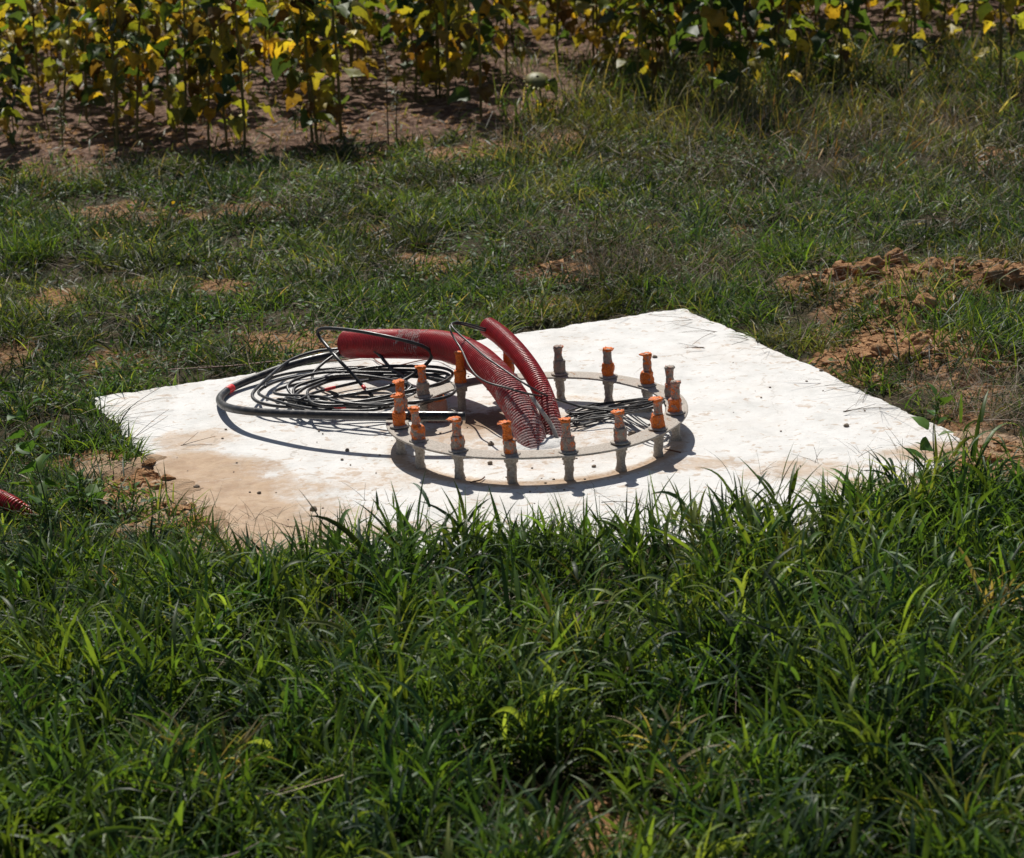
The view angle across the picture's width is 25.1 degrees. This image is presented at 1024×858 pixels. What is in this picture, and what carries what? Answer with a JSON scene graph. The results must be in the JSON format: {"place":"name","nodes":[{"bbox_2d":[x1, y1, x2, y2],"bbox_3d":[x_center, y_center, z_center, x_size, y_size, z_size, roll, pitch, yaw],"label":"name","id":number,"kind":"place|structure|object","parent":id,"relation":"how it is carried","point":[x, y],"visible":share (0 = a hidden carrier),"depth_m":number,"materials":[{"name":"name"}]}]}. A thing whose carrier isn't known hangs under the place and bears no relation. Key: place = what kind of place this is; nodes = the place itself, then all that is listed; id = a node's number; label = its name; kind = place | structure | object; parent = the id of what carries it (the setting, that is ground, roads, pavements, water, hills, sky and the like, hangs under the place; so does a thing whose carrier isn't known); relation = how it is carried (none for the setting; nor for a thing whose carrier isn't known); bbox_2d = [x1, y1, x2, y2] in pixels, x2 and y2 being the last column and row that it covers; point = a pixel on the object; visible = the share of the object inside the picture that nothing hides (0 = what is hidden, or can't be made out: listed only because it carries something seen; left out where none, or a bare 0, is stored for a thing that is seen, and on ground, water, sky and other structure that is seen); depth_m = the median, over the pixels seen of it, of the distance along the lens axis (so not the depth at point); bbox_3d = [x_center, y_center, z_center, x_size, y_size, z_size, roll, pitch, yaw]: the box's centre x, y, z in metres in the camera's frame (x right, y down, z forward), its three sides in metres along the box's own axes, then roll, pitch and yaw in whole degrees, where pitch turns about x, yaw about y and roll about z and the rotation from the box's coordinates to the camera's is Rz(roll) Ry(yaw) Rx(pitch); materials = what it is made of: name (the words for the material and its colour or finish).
{"place":"outdoors","nodes":[
{"label":"outdoors","id":0,"kind":"place"},
{"bbox_2d":[0,390,1023,857],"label":"lush grass","id":1,"kind":"structure","parent":0,"point":[776,584],"depth_m":6.40,"materials":[{"name":"plant"}]},
{"bbox_2d":[0,0,1023,857],"bbox_3d":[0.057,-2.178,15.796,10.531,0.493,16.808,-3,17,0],"label":"meadow grass","id":2,"kind":"structure","parent":0,"point":[618,124],"depth_m":12.84,"materials":[{"name":"plant"}]},
{"bbox_2d":[0,0,1023,857],"bbox_3d":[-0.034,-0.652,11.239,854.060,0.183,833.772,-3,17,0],"label":"ground","id":3,"kind":"structure","parent":0,"point":[374,96],"depth_m":13.11,"materials":[{"name":"soil"}]},
{"bbox_2d":[0,51,23,142],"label":"sunflower","id":4,"kind":"object","parent":3,"relation":"on","point":[9,70],"visible":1,"depth_m":15.94,"materials":[{"name":"green plant"}]},
{"bbox_2d":[0,52,27,144],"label":"sunflower","id":5,"kind":"object","parent":3,"relation":"on","point":[15,59],"visible":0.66,"depth_m":16.68,"materials":[{"name":"green plant"}]},
{"bbox_2d":[0,0,31,135],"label":"sunflower","id":6,"kind":"object","parent":3,"relation":"on","point":[18,15],"visible":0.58,"depth_m":17.03,"materials":[{"name":"green plant"}]},
{"bbox_2d":[0,0,34,91],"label":"sunflower","id":7,"kind":"object","parent":3,"relation":"on","point":[13,24],"visible":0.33,"depth_m":19.09,"materials":[{"name":"green plant"}]},
{"bbox_2d":[0,489,34,520],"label":"red buried conduit","id":8,"kind":"object","parent":3,"relation":"on","point":[3,498],"visible":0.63,"depth_m":8.55,"materials":[{"name":"plastic"}]},
{"bbox_2d":[0,1,38,73],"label":"sunflower","id":9,"kind":"object","parent":3,"relation":"on","point":[26,47],"visible":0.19,"depth_m":19.69,"materials":[{"name":"green plant"}]},
{"bbox_2d":[0,0,48,73],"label":"sunflower","id":10,"kind":"object","parent":3,"relation":"on","point":[41,18],"visible":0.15,"depth_m":20.23,"materials":[{"name":"green plant"}]},
{"bbox_2d":[1,0,64,109],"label":"sunflower","id":11,"kind":"object","parent":3,"relation":"on","point":[34,10],"visible":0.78,"depth_m":18.10,"materials":[{"name":"green plant"}]},
{"bbox_2d":[1,391,76,530],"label":"goosefoot plant","id":12,"kind":"object","parent":3,"relation":"on","point":[38,463],"visible":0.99,"depth_m":8.33,"materials":[{"name":"green plant"}]},
{"bbox_2d":[23,0,79,93],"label":"sunflower","id":13,"kind":"object","parent":3,"relation":"on","point":[28,38],"visible":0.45,"depth_m":18.88,"materials":[{"name":"green plant"}]},
{"bbox_2d":[41,0,102,128],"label":"sunflower","id":14,"kind":"object","parent":3,"relation":"on","point":[68,45],"visible":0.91,"depth_m":17.12,"materials":[{"name":"green plant"}]},
{"bbox_2d":[57,5,110,85],"bbox_3d":[-3.530,-3.317,18.822,0.468,1.205,0.472,-5,16,-5],"label":"sunflower","id":15,"kind":"object","parent":3,"relation":"on","point":[59,46],"visible":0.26,"depth_m":18.86,"materials":[{"name":"green plant"}]},
{"bbox_2d":[65,468,106,506],"bbox_3d":[-1.590,0.237,8.566,0.162,0.177,0.160,-3,17,0],"label":"goosefoot plant","id":16,"kind":"object","parent":3,"relation":"on","point":[88,489],"visible":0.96,"depth_m":8.57,"materials":[{"name":"green plant"}]},
{"bbox_2d":[61,0,111,118],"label":"sunflower","id":17,"kind":"object","parent":3,"relation":"on","point":[76,63],"visible":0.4,"depth_m":17.61,"materials":[{"name":"green plant"}]},
{"bbox_2d":[67,0,130,84],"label":"sunflower","id":18,"kind":"object","parent":3,"relation":"on","point":[76,37],"visible":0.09,"depth_m":18.30,"materials":[{"name":"green plant"}]},
{"bbox_2d":[77,0,143,113],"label":"sunflower","id":19,"kind":"object","parent":3,"relation":"on","point":[102,75],"visible":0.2,"depth_m":17.20,"materials":[{"name":"green plant"}]},
{"bbox_2d":[78,0,145,144],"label":"sunflower","id":20,"kind":"object","parent":3,"relation":"on","point":[95,51],"visible":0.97,"depth_m":16.24,"materials":[{"name":"green plant"}]},
{"bbox_2d":[80,0,147,130],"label":"sunflower","id":21,"kind":"object","parent":3,"relation":"on","point":[95,67],"visible":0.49,"depth_m":16.95,"materials":[{"name":"green plant"}]},
{"bbox_2d":[106,0,163,108],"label":"sunflower","id":22,"kind":"object","parent":3,"relation":"on","point":[121,64],"visible":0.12,"depth_m":17.66,"materials":[{"name":"green plant"}]},
{"bbox_2d":[107,0,170,140],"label":"sunflower","id":23,"kind":"object","parent":3,"relation":"on","point":[153,32],"visible":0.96,"depth_m":16.33,"materials":[{"name":"green plant"}]},
{"bbox_2d":[140,0,192,107],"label":"sunflower","id":24,"kind":"object","parent":3,"relation":"on","point":[176,100],"visible":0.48,"depth_m":17.01,"materials":[{"name":"green plant"}]},
{"bbox_2d":[156,0,212,142],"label":"sunflower","id":25,"kind":"object","parent":3,"relation":"on","point":[176,21],"visible":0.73,"depth_m":16.28,"materials":[{"name":"green plant"}]},
{"bbox_2d":[168,2,201,86],"bbox_3d":[-2.566,-3.291,18.385,0.434,1.296,0.406,-8,19,-25],"label":"sunflower","id":26,"kind":"object","parent":3,"relation":"on","point":[178,44],"visible":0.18,"depth_m":18.42,"materials":[{"name":"green plant"}]},
{"bbox_2d":[167,0,225,102],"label":"sunflower","id":27,"kind":"object","parent":3,"relation":"on","point":[194,77],"visible":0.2,"depth_m":17.76,"materials":[{"name":"green plant"}]},
{"bbox_2d":[174,16,237,145],"bbox_3d":[-2.127,-2.433,16.198,0.424,0.933,0.383,14,22,37],"label":"sunflower","id":28,"kind":"object","parent":3,"relation":"on","point":[195,109],"visible":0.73,"depth_m":16.14,"materials":[{"name":"green plant"}]},
{"bbox_2d":[182,0,249,145],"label":"sunflower","id":29,"kind":"object","parent":3,"relation":"on","point":[196,30],"visible":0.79,"depth_m":16.00,"materials":[{"name":"green plant"}]},
{"bbox_2d":[199,2,247,106],"bbox_3d":[-2.263,-3.131,17.788,0.525,1.339,0.520,9,22,31],"label":"sunflower","id":30,"kind":"object","parent":3,"relation":"on","point":[205,50],"visible":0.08,"depth_m":17.77,"materials":[{"name":"green plant"}]},
{"bbox_2d":[196,0,274,146],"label":"sunflower","id":31,"kind":"object","parent":3,"relation":"on","point":[220,19],"visible":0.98,"depth_m":15.88,"materials":[{"name":"green plant"}]},
{"bbox_2d":[228,0,272,94],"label":"sunflower","id":32,"kind":"object","parent":3,"relation":"on","point":[253,59],"visible":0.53,"depth_m":18.33,"materials":[{"name":"green plant"}]},
{"bbox_2d":[242,0,286,82],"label":"sunflower","id":33,"kind":"object","parent":3,"relation":"on","point":[278,29],"visible":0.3,"depth_m":18.95,"materials":[{"name":"green plant"}]},
{"bbox_2d":[262,0,306,75],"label":"sunflower","id":34,"kind":"object","parent":3,"relation":"on","point":[272,41],"visible":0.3,"depth_m":17.82,"materials":[{"name":"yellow plant"}]},
{"bbox_2d":[271,0,344,142],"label":"sunflower","id":35,"kind":"object","parent":3,"relation":"on","point":[293,99],"visible":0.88,"depth_m":16.09,"materials":[{"name":"green plant"}]},
{"bbox_2d":[279,0,336,141],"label":"sunflower","id":36,"kind":"object","parent":3,"relation":"on","point":[295,78],"visible":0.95,"depth_m":16.04,"materials":[{"name":"green plant"}]},
{"bbox_2d":[303,0,356,97],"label":"sunflower","id":37,"kind":"object","parent":3,"relation":"on","point":[329,81],"visible":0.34,"depth_m":17.75,"materials":[{"name":"green plant"}]},
{"bbox_2d":[299,0,376,139],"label":"sunflower","id":38,"kind":"object","parent":3,"relation":"on","point":[358,9],"visible":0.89,"depth_m":16.07,"materials":[{"name":"green plant"}]},
{"bbox_2d":[332,5,371,77],"bbox_3d":[-1.362,-3.536,19.059,0.425,1.307,0.425,-13,20,-30],"label":"sunflower","id":39,"kind":"object","parent":3,"relation":"on","point":[368,43],"visible":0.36,"depth_m":19.14,"materials":[{"name":"green plant"}]},
{"bbox_2d":[326,0,386,89],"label":"sunflower","id":40,"kind":"object","parent":3,"relation":"on","point":[373,29],"visible":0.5,"depth_m":18.44,"materials":[{"name":"green plant"}]},
{"bbox_2d":[339,0,386,64],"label":"sunflower","id":41,"kind":"object","parent":3,"relation":"on","point":[376,15],"visible":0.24,"depth_m":19.68,"materials":[{"name":"green plant"}]},
{"bbox_2d":[377,50,393,145],"bbox_3d":[-0.868,-2.313,15.856,0.143,0.770,0.146,-3,17,0],"label":"dried weed","id":42,"kind":"object","parent":3,"relation":"on","point":[385,62],"visible":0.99,"depth_m":15.86,"materials":[{"name":"plant"}]},
{"bbox_2d":[377,0,422,86],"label":"sunflower","id":43,"kind":"object","parent":3,"relation":"on","point":[397,23],"visible":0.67,"depth_m":18.36,"materials":[{"name":"green plant"}]},
{"bbox_2d":[389,0,448,99],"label":"sunflower","id":44,"kind":"object","parent":3,"relation":"on","point":[405,10],"visible":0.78,"depth_m":17.77,"materials":[{"name":"green plant"}]},
{"bbox_2d":[407,0,458,97],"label":"sunflower","id":45,"kind":"object","parent":3,"relation":"on","point":[428,20],"visible":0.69,"depth_m":17.78,"materials":[{"name":"green plant"}]},
{"bbox_2d":[412,0,458,97],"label":"sunflower","id":46,"kind":"object","parent":3,"relation":"on","point":[432,39],"visible":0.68,"depth_m":17.75,"materials":[{"name":"green plant"}]},
{"bbox_2d":[414,0,471,104],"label":"sunflower","id":47,"kind":"object","parent":3,"relation":"on","point":[454,66],"visible":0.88,"depth_m":17.36,"materials":[{"name":"green plant"}]},
{"bbox_2d":[431,0,501,80],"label":"sunflower","id":48,"kind":"object","parent":3,"relation":"on","point":[488,28],"visible":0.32,"depth_m":18.48,"materials":[{"name":"green plant"}]},
{"bbox_2d":[448,0,512,118],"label":"sunflower","id":49,"kind":"object","parent":3,"relation":"on","point":[473,46],"visible":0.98,"depth_m":16.69,"materials":[{"name":"green plant"}]},
{"bbox_2d":[486,0,529,70],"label":"sunflower","id":50,"kind":"object","parent":3,"relation":"on","point":[500,43],"visible":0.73,"depth_m":18.90,"materials":[{"name":"green plant"}]},
{"bbox_2d":[491,0,529,41],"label":"sunflower","id":51,"kind":"object","parent":3,"relation":"on","point":[523,16],"visible":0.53,"depth_m":20.90,"materials":[{"name":"green plant"}]},
{"bbox_2d":[0,57,1023,857],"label":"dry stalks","id":52,"kind":"object","parent":3,"relation":"on","point":[718,243],"visible":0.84,"depth_m":12.64,"materials":[{"name":"plant"}]},
{"bbox_2d":[0,76,1023,170],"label":"outlying grass","id":53,"kind":"structure","parent":3,"relation":"on","point":[976,79],"depth_m":15.80,"materials":[{"name":"plant"}]},
{"bbox_2d":[93,309,967,561],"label":"concrete slab","id":54,"kind":"structure","parent":3,"relation":"on","point":[287,460],"depth_m":9.07,"materials":[{"name":"concrete"}]},
{"bbox_2d":[171,358,455,369],"bbox_3d":[-0.849,-0.301,10.316,1.403,0.037,0.211,1,17,12],"label":"copper ground wire","id":55,"kind":"object","parent":54,"relation":"on","point":[286,360],"visible":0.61,"depth_m":10.38,"materials":[{"name":"metal"}]},
{"bbox_2d":[251,348,413,408],"bbox_3d":[-0.825,-0.225,9.857,0.729,0.094,0.800,-15,21,-34],"label":"loop cable","id":56,"kind":"object","parent":54,"relation":"on","point":[263,381],"visible":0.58,"depth_m":9.89,"materials":[{"name":"rubber"}]},
{"bbox_2d":[216,350,465,420],"bbox_3d":[-0.789,-0.130,9.530,0.781,0.153,1.482,-9,18,-18],"label":"power cable","id":57,"kind":"object","parent":54,"relation":"on","point":[222,404],"visible":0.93,"depth_m":9.23,"materials":[{"name":"rubber"}]},
{"bbox_2d":[311,351,386,398],"bbox_3d":[-0.715,-0.255,9.957,0.293,0.128,0.696,-8,18,-16],"label":"conduit tail cable","id":58,"kind":"object","parent":54,"relation":"on","point":[320,365],"visible":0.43,"depth_m":9.85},
{"bbox_2d":[257,364,456,410],"bbox_3d":[-0.640,-0.184,9.689,1.066,0.105,0.693,11,22,39],"label":"coiled cable","id":59,"kind":"object","parent":54,"relation":"on","point":[366,374],"visible":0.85,"depth_m":9.69,"materials":[{"name":"rubber"}]},
{"bbox_2d":[316,326,432,400],"bbox_3d":[-0.614,-0.293,9.780,0.563,0.260,0.380,-3,17,0],"label":"springing loop cable","id":60,"kind":"object","parent":54,"relation":"on","point":[352,374],"visible":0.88,"depth_m":9.73,"materials":[{"name":"rubber"}]},
{"bbox_2d":[427,395,447,422],"bbox_3d":[-0.311,-0.084,9.406,0.098,0.115,0.098,-3,17,0],"label":"capped stub","id":61,"kind":"object","parent":54,"relation":"on","point":[439,405],"visible":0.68,"depth_m":9.36,"materials":[{"name":"metal"}]},
{"bbox_2d":[337,329,545,448],"bbox_3d":[-0.256,-0.199,9.643,0.258,0.367,1.626,-13,20,-29],"label":"red conduit","id":62,"kind":"object","parent":54,"relation":"on","point":[520,412],"visible":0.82,"depth_m":9.51,"materials":[{"name":"plastic"}]},
{"bbox_2d":[449,323,649,409],"bbox_3d":[0.074,-0.200,9.236,0.486,0.299,1.004,-19,23,-41],"label":"lead cable","id":63,"kind":"object","parent":62,"relation":"on","point":[473,372],"visible":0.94,"depth_m":9.28,"materials":[{"name":"rubber"}]},
{"bbox_2d":[480,318,561,436],"bbox_3d":[0.060,-0.165,9.398,0.106,0.406,0.893,-8,18,-17],"label":"red conduit","id":64,"kind":"object","parent":54,"relation":"on","point":[511,345],"visible":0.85,"depth_m":9.32,"materials":[{"name":"plastic"}]},
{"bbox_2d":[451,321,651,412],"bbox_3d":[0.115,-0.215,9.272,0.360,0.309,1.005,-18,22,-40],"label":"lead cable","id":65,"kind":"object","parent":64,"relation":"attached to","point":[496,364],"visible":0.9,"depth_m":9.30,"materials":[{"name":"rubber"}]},
{"bbox_2d":[386,344,687,483],"bbox_3d":[0.098,-0.069,9.074,1.194,0.282,1.194,-3,17,0],"label":"anchor bolt cage","id":66,"kind":"object","parent":54,"relation":"on","point":[401,431],"visible":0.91,"depth_m":8.81,"materials":[{"name":"metal"}]},
{"bbox_2d":[530,395,558,437],"bbox_3d":[0.127,-0.045,9.082,0.153,0.165,0.031,13,23,42],"label":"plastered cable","id":67,"kind":"object","parent":54,"relation":"on","point":[544,415],"visible":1,"depth_m":9.07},
{"bbox_2d":[565,396,665,426],"bbox_3d":[0.386,-0.084,9.198,0.338,0.137,0.545,-10,18,-23],"label":"thin cable bundle","id":68,"kind":"object","parent":54,"relation":"on","point":[641,404],"visible":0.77,"depth_m":9.26,"materials":[{"name":"rubber"}]},
{"bbox_2d":[523,72,557,117],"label":"sunflower","id":69,"kind":"object","parent":3,"relation":"on","point":[539,80],"visible":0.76,"depth_m":16.70,"materials":[{"name":"green plant"}]},
{"bbox_2d":[536,0,577,53],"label":"sunflower","id":70,"kind":"object","parent":3,"relation":"on","point":[541,9],"visible":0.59,"depth_m":19.88,"materials":[{"name":"yellow plant"}]},
{"bbox_2d":[531,0,590,62],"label":"sunflower","id":71,"kind":"object","parent":3,"relation":"on","point":[539,32],"visible":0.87,"depth_m":19.42,"materials":[{"name":"green plant"}]},
{"bbox_2d":[572,0,618,75],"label":"sunflower","id":72,"kind":"object","parent":3,"relation":"on","point":[593,36],"visible":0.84,"depth_m":18.57,"materials":[{"name":"green plant"}]},
{"bbox_2d":[573,0,618,64],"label":"sunflower","id":73,"kind":"object","parent":3,"relation":"on","point":[609,24],"visible":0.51,"depth_m":19.20,"materials":[{"name":"green plant"}]},
{"bbox_2d":[592,0,647,83],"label":"sunflower","id":74,"kind":"object","parent":3,"relation":"on","point":[609,15],"visible":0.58,"depth_m":17.99,"materials":[{"name":"green plant"}]},
{"bbox_2d":[616,0,665,93],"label":"sunflower","id":75,"kind":"object","parent":3,"relation":"on","point":[654,25],"visible":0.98,"depth_m":17.21,"materials":[{"name":"green plant"}]},
{"bbox_2d":[608,0,673,45],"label":"sunflower","id":76,"kind":"object","parent":3,"relation":"on","point":[671,9],"visible":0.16,"depth_m":18.89,"materials":[{"name":"green plant"}]},
{"bbox_2d":[626,0,676,88],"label":"sunflower","id":77,"kind":"object","parent":3,"relation":"on","point":[669,26],"visible":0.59,"depth_m":17.64,"materials":[{"name":"green plant"}]},
{"bbox_2d":[623,0,681,87],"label":"sunflower","id":78,"kind":"object","parent":3,"relation":"on","point":[650,32],"visible":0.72,"depth_m":17.59,"materials":[{"name":"green plant"}]},
{"bbox_2d":[639,0,692,67],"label":"sunflower","id":79,"kind":"object","parent":3,"relation":"on","point":[667,17],"visible":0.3,"depth_m":18.42,"materials":[{"name":"green plant"}]},
{"bbox_2d":[668,0,748,109],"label":"sunflower","id":80,"kind":"object","parent":3,"relation":"on","point":[717,22],"visible":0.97,"depth_m":16.53,"materials":[{"name":"green plant"}]},
{"bbox_2d":[694,0,747,56],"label":"sunflower","id":81,"kind":"object","parent":3,"relation":"on","point":[733,23],"visible":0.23,"depth_m":18.63,"materials":[{"name":"green plant"}]},
{"bbox_2d":[697,0,774,102],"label":"sunflower","id":82,"kind":"object","parent":3,"relation":"on","point":[755,33],"visible":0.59,"depth_m":16.83,"materials":[{"name":"green plant"}]},
{"bbox_2d":[751,0,796,62],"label":"sunflower","id":83,"kind":"object","parent":3,"relation":"on","point":[791,35],"visible":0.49,"depth_m":18.04,"materials":[{"name":"green plant"}]},
{"bbox_2d":[756,0,804,59],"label":"sunflower","id":84,"kind":"object","parent":3,"relation":"on","point":[762,6],"visible":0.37,"depth_m":18.75,"materials":[{"name":"green plant"}]},
{"bbox_2d":[755,0,815,95],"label":"sunflower","id":85,"kind":"object","parent":3,"relation":"on","point":[767,51],"visible":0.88,"depth_m":16.92,"materials":[{"name":"green plant"}]},
{"bbox_2d":[809,0,852,67],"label":"sunflower","id":86,"kind":"object","parent":3,"relation":"on","point":[821,22],"visible":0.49,"depth_m":18.25,"materials":[{"name":"green plant"}]},
{"bbox_2d":[811,0,878,74],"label":"sunflower","id":87,"kind":"object","parent":3,"relation":"on","point":[819,38],"visible":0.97,"depth_m":17.37,"materials":[{"name":"green plant"}]},
{"bbox_2d":[852,255,884,279],"bbox_3d":[1.760,-0.785,11.305,0.175,0.136,0.150,-3,17,0],"label":"soil clod","id":88,"kind":"object","parent":3,"relation":"on","point":[868,262],"visible":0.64,"depth_m":11.26,"materials":[{"name":"soil"}]},
{"bbox_2d":[884,248,907,265],"bbox_3d":[1.907,-0.844,11.442,0.118,0.119,0.149,8,20,31],"label":"soil clod","id":89,"kind":"object","parent":3,"relation":"on","point":[897,252],"visible":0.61,"depth_m":11.40,"materials":[{"name":"soil"}]},
{"bbox_2d":[883,0,932,75],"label":"sunflower","id":90,"kind":"object","parent":3,"relation":"on","point":[904,23],"visible":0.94,"depth_m":17.62,"materials":[{"name":"green plant"}]},
{"bbox_2d":[893,345,922,366],"bbox_3d":[1.713,-0.305,9.956,0.143,0.109,0.116,-14,20,-31],"label":"soil clod","id":91,"kind":"object","parent":3,"relation":"on","point":[907,350],"visible":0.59,"depth_m":9.93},
{"bbox_2d":[904,331,932,345],"bbox_3d":[1.798,-0.368,10.132,0.125,0.120,0.145,-5,17,-8],"label":"soil clod","id":92,"kind":"object","parent":3,"relation":"on","point":[913,337],"visible":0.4,"depth_m":10.10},
{"bbox_2d":[912,293,937,313],"bbox_3d":[1.914,-0.574,10.659,0.122,0.112,0.127,11,22,39],"label":"soil clod","id":93,"kind":"object","parent":3,"relation":"on","point":[916,301],"visible":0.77,"depth_m":10.63,"materials":[{"name":"soil"}]},
{"bbox_2d":[921,257,944,271],"bbox_3d":[2.058,-0.781,11.243,0.138,0.120,0.121,-1,17,8],"label":"soil clod","id":94,"kind":"object","parent":3,"relation":"on","point":[934,261],"visible":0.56,"depth_m":11.21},
{"bbox_2d":[906,382,969,482],"bbox_3d":[1.513,0.061,8.175,0.240,0.442,0.176,0,17,9],"label":"goosefoot plant","id":95,"kind":"object","parent":3,"relation":"on","point":[923,422],"visible":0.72,"depth_m":8.16,"materials":[{"name":"green plant"}]},
{"bbox_2d":[929,0,964,36],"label":"sunflower","id":96,"kind":"object","parent":3,"relation":"on","point":[949,11],"visible":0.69,"depth_m":19.62,"materials":[{"name":"green plant"}]},
{"bbox_2d":[946,0,993,42],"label":"sunflower","id":97,"kind":"object","parent":3,"relation":"on","point":[963,8],"visible":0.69,"depth_m":18.91,"materials":[{"name":"yellow plant"}]},
{"bbox_2d":[982,264,1013,290],"bbox_3d":[2.352,-0.723,11.116,0.162,0.144,0.146,2,18,15],"label":"soil clod","id":98,"kind":"object","parent":3,"relation":"on","point":[996,273],"visible":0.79,"depth_m":11.06,"materials":[{"name":"soil"}]},
{"bbox_2d":[974,0,1023,85],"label":"sunflower","id":99,"kind":"object","parent":3,"relation":"on","point":[985,9],"visible":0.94,"depth_m":16.91,"materials":[{"name":"green plant"}]},
{"bbox_2d":[1005,266,1023,286],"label":"soil clod","id":100,"kind":"object","parent":3,"relation":"on","point":[1016,277],"visible":0.69,"depth_m":11.12,"materials":[{"name":"soil"}]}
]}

